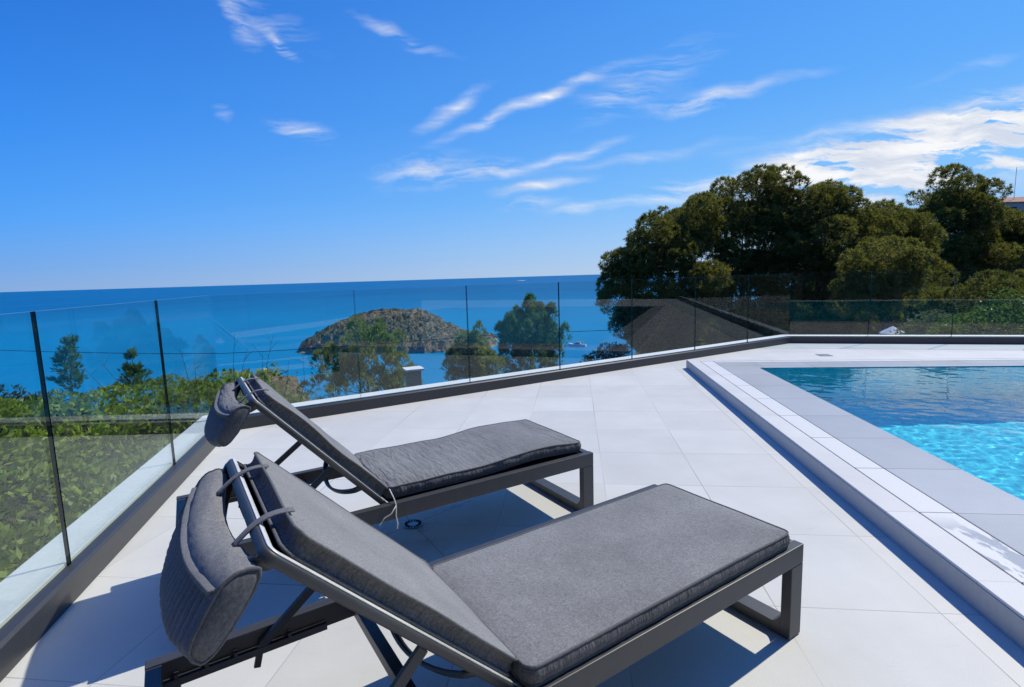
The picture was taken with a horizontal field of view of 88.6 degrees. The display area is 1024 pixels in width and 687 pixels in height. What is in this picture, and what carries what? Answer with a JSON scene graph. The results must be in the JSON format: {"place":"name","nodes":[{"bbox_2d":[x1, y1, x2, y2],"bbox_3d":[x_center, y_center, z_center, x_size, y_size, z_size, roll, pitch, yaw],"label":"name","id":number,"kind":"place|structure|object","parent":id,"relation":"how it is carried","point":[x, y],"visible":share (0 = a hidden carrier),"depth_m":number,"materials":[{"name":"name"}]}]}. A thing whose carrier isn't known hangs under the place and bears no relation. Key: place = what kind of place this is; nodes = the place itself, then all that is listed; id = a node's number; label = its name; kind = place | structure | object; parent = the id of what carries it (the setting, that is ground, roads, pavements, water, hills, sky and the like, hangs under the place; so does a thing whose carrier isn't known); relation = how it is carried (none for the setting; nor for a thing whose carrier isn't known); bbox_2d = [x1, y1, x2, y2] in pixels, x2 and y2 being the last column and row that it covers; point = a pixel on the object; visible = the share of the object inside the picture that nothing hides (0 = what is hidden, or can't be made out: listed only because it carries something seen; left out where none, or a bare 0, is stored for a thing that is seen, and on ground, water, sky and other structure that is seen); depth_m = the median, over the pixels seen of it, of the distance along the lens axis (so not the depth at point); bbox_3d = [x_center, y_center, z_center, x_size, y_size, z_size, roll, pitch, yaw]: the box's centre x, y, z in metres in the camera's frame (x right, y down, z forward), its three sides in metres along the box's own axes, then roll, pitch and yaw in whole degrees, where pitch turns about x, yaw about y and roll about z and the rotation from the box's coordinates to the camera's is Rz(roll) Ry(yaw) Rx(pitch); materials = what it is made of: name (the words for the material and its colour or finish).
{"place":"outdoors","nodes":[
{"label":"outdoors","id":0,"kind":"place"},
{"bbox_2d":[0,392,246,580],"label":"hedge","id":1,"kind":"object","parent":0,"point":[34,513],"visible":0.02,"depth_m":8.59,"materials":[{"name":"plant"}]},
{"bbox_2d":[45,333,88,407],"bbox_3d":[-8.950,0.689,10.636,0.815,1.822,0.623,-2,7,0],"label":"pine sapling","id":2,"kind":"object","parent":1,"relation":"on","point":[70,347],"visible":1,"depth_m":10.56,"materials":[{"name":"green plant"}]},
{"bbox_2d":[117,347,152,397],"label":"pine sapling","id":3,"kind":"object","parent":1,"relation":"on","point":[132,370],"visible":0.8,"depth_m":11.58,"materials":[{"name":"green plant"}]},
{"bbox_2d":[0,361,304,581],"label":"ground cover","id":4,"kind":"object","parent":1,"relation":"on","point":[95,466],"visible":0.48,"depth_m":7.84,"materials":[{"name":"green plant"}]},
{"bbox_2d":[152,374,224,397],"bbox_3d":[-8.899,2.079,15.875,3.002,2.638,2.363,-2,7,0],"label":"shrub","id":5,"kind":"object","parent":1,"relation":"on","point":[175,375],"visible":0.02,"depth_m":15.35,"materials":[{"name":"green plant"}]},
{"bbox_2d":[81,327,305,406],"bbox_3d":[-5.801,0.478,9.551,4.426,1.544,0.490,-1,7,8],"label":"bare shrub","id":6,"kind":"object","parent":1,"relation":"on","point":[233,372],"visible":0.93,"depth_m":9.35,"materials":[{"name":"brown plant"}]},
{"bbox_2d":[285,392,318,402],"bbox_3d":[-9.724,3.727,23.728,2.430,3.013,4.158,-2,7,0],"label":"shrub","id":7,"kind":"object","parent":1,"relation":"on","point":[296,398],"visible":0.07,"depth_m":24.69,"materials":[{"name":"green plant"}]},
{"bbox_2d":[257,369,308,402],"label":"shrub","id":8,"kind":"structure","parent":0,"point":[293,382],"depth_m":60.04,"materials":[{"name":"plant"}]},
{"bbox_2d":[2,328,655,353],"bbox_3d":[-12.382,-0.044,26.156,39.166,0.978,0.025,-2,7,0],"label":"overhead cable","id":9,"kind":"object","parent":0,"point":[328,347],"visible":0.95,"depth_m":26.18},
{"bbox_2d":[297,308,498,355],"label":"island","id":10,"kind":"structure","parent":0,"point":[417,325],"depth_m":444.85,"materials":[{"name":"grey stone"}]},
{"bbox_2d":[0,274,796,415],"bbox_3d":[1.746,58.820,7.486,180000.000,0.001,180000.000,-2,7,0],"label":"sea","id":11,"kind":"structure","parent":0,"point":[294,316],"depth_m":871.60,"materials":[{"name":"liquid"}]},
{"bbox_2d":[568,341,586,346],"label":"motor boat","id":12,"kind":"object","parent":11,"relation":"on","point":[577,343],"visible":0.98,"depth_m":437.97,"materials":[{"name":"white plastic"}]},
{"bbox_2d":[0,343,1023,686],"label":"terrace floor","id":13,"kind":"structure","parent":0,"point":[880,607],"depth_m":2.43,"materials":[{"name":"tile"}]},
{"bbox_2d":[0,295,215,681],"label":"glass balustrade","id":14,"kind":"object","parent":13,"relation":"on","point":[45,587],"visible":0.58,"depth_m":2.43,"materials":[{"name":"clear glass"}]},
{"bbox_2d":[176,374,593,555],"bbox_3d":[-0.560,0.557,2.654,1.950,0.898,0.701,-6,8,-31],"label":"sun lounger","id":15,"kind":"object","parent":13,"relation":"on","point":[404,480],"visible":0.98,"depth_m":2.55,"materials":[{"name":"black fabric"}]},
{"bbox_2d":[403,519,422,527],"bbox_3d":[-0.538,0.978,2.857,0.110,0.004,0.110,-2,7,0],"label":"floor drain","id":16,"kind":"object","parent":13,"relation":"on","point":[413,523],"visible":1,"depth_m":2.86,"materials":[{"name":"metal"}]},
{"bbox_2d":[144,452,803,686],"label":"sun lounger","id":17,"kind":"object","parent":13,"relation":"on","point":[595,595],"visible":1,"depth_m":1.41,"materials":[{"name":"dark grey metal"},{"name":"grey fabric"},{"name":"grey ribbed fabric"}]},
{"bbox_2d":[205,275,790,428],"bbox_3d":[1.087,-0.101,7.096,9.167,1.485,0.261,-6,8,-31],"label":"glass balustrade","id":18,"kind":"object","parent":13,"relation":"on","point":[344,404],"visible":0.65,"depth_m":6.33,"materials":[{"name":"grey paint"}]},
{"bbox_2d":[686,356,1023,649],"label":"swimming pool","id":19,"kind":"structure","parent":13,"relation":"on","point":[958,532],"depth_m":2.97,"materials":[{"name":"stone"}]},
{"bbox_2d":[763,366,1023,500],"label":"pool water","id":20,"kind":"structure","parent":19,"relation":"in","point":[969,420],"depth_m":4.53,"materials":[{"name":"blue liquid"}]},
{"bbox_2d":[786,267,1023,343],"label":"glass balustrade","id":21,"kind":"object","parent":13,"relation":"on","point":[943,339],"visible":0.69,"depth_m":8.86,"materials":[{"name":"grey paint"}]},
{"bbox_2d":[0,0,1023,291],"label":"sky","id":22,"kind":"structure","parent":0,"point":[144,143],"materials":[{"name":"blue"}]},
{"bbox_2d":[634,285,1014,354],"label":"hillside","id":23,"kind":"structure","parent":0,"point":[635,353],"depth_m":99.02,"materials":[{"name":"green plant"}]},
{"bbox_2d":[0,384,68,419],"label":"shrub","id":24,"kind":"object","parent":23,"relation":"on","point":[15,393],"visible":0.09,"depth_m":13.73,"materials":[{"name":"green plant"}]},
{"bbox_2d":[295,313,423,399],"bbox_3d":[-8.078,2.571,28.466,6.354,8.560,5.474,2,8,30],"label":"olive tree","id":25,"kind":"object","parent":23,"relation":"on","point":[344,363],"visible":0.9,"depth_m":27.94,"materials":[{"name":"green plant"}]},
{"bbox_2d":[402,366,424,386],"bbox_3d":[-4.897,3.468,26.632,0.940,4.530,0.940,-5,8,-23],"label":"chimney","id":26,"kind":"object","parent":23,"relation":"on","point":[413,376],"visible":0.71,"depth_m":26.11,"materials":[{"name":"white concrete"}]},
{"bbox_2d":[439,320,506,380],"bbox_3d":[-2.619,2.490,36.498,4.728,8.423,3.522,-2,7,0],"label":"olive tree","id":27,"kind":"object","parent":23,"relation":"on","point":[478,346],"visible":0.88,"depth_m":35.74,"materials":[{"name":"green plant"}]},
{"bbox_2d":[492,292,571,373],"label":"conifer","id":28,"kind":"object","parent":23,"relation":"on","point":[534,320],"visible":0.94,"depth_m":41.54,"materials":[{"name":"green plant"}]},
{"bbox_2d":[579,341,630,362],"bbox_3d":[5.340,1.215,30.027,3.073,2.831,2.774,3,8,30],"label":"shrub","id":29,"kind":"object","parent":23,"relation":"on","point":[618,350],"visible":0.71,"depth_m":29.39,"materials":[{"name":"green plant"}]},
{"bbox_2d":[594,191,734,354],"bbox_3d":[8.596,-2.099,29.730,8.236,13.069,7.097,-2,7,0],"label":"pine tree","id":30,"kind":"object","parent":23,"relation":"on","point":[666,243],"visible":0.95,"depth_m":28.46,"materials":[{"name":"green plant"}]},
{"bbox_2d":[665,162,832,346],"bbox_3d":[13.861,-3.556,32.488,9.032,14.536,9.279,-8,10,-43],"label":"pine tree","id":31,"kind":"object","parent":23,"relation":"on","point":[752,260],"visible":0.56,"depth_m":30.82,"materials":[{"name":"green plant"}]},
{"bbox_2d":[730,173,909,330],"bbox_3d":[18.461,-4.030,32.924,9.087,12.526,8.669,-8,9,-40],"label":"pine tree","id":32,"kind":"object","parent":23,"relation":"on","point":[828,198],"visible":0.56,"depth_m":30.27,"materials":[{"name":"green plant"}]},
{"bbox_2d":[703,268,1023,340],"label":"hedge","id":33,"kind":"object","parent":23,"relation":"on","point":[792,320],"visible":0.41,"depth_m":28.89,"materials":[{"name":"green plant"}]},
{"bbox_2d":[785,198,960,315],"bbox_3d":[28.228,-5.718,41.246,12.331,11.313,7.834,-1,7,7],"label":"pine tree","id":34,"kind":"object","parent":23,"relation":"on","point":[921,227],"visible":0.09,"depth_m":39.46,"materials":[{"name":"green plant"}]},
{"bbox_2d":[825,234,934,334],"bbox_3d":[17.474,-1.414,25.155,4.388,7.499,3.536,3,9,32],"label":"pine tree","id":35,"kind":"object","parent":23,"relation":"on","point":[908,264],"visible":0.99,"depth_m":24.31,"materials":[{"name":"green plant"}]},
{"bbox_2d":[878,326,904,334],"bbox_3d":[16.091,0.460,22.297,0.961,2.420,0.961,1,8,22],"label":"parasol","id":36,"kind":"object","parent":23,"relation":"on","point":[889,329],"visible":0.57,"depth_m":22.02,"materials":[{"name":"fabric"}]},
{"bbox_2d":[890,309,962,334],"bbox_3d":[16.659,-0.248,21.319,2.710,2.376,1.834,-2,7,0],"label":"shrub","id":37,"kind":"object","parent":23,"relation":"on","point":[918,327],"visible":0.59,"depth_m":20.93,"materials":[{"name":"green plant"}]},
{"bbox_2d":[905,162,1023,294],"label":"pine tree","id":38,"kind":"object","parent":23,"relation":"on","point":[965,215],"visible":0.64,"depth_m":75.30,"materials":[{"name":"green plant"}]},
{"bbox_2d":[925,286,1023,334],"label":"hedge","id":39,"kind":"object","parent":23,"relation":"on","point":[1002,316],"visible":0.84,"depth_m":16.95,"materials":[{"name":"green plant"}]},
{"bbox_2d":[971,197,1023,275],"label":"house","id":40,"kind":"structure","parent":23,"relation":"on","point":[1016,203],"depth_m":108.69,"materials":[{"name":"paint"}]},
{"bbox_2d":[988,206,1023,277],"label":"pine tree","id":41,"kind":"object","parent":23,"relation":"on","point":[1011,229],"visible":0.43,"depth_m":79.31,"materials":[{"name":"green plant"}]}
]}

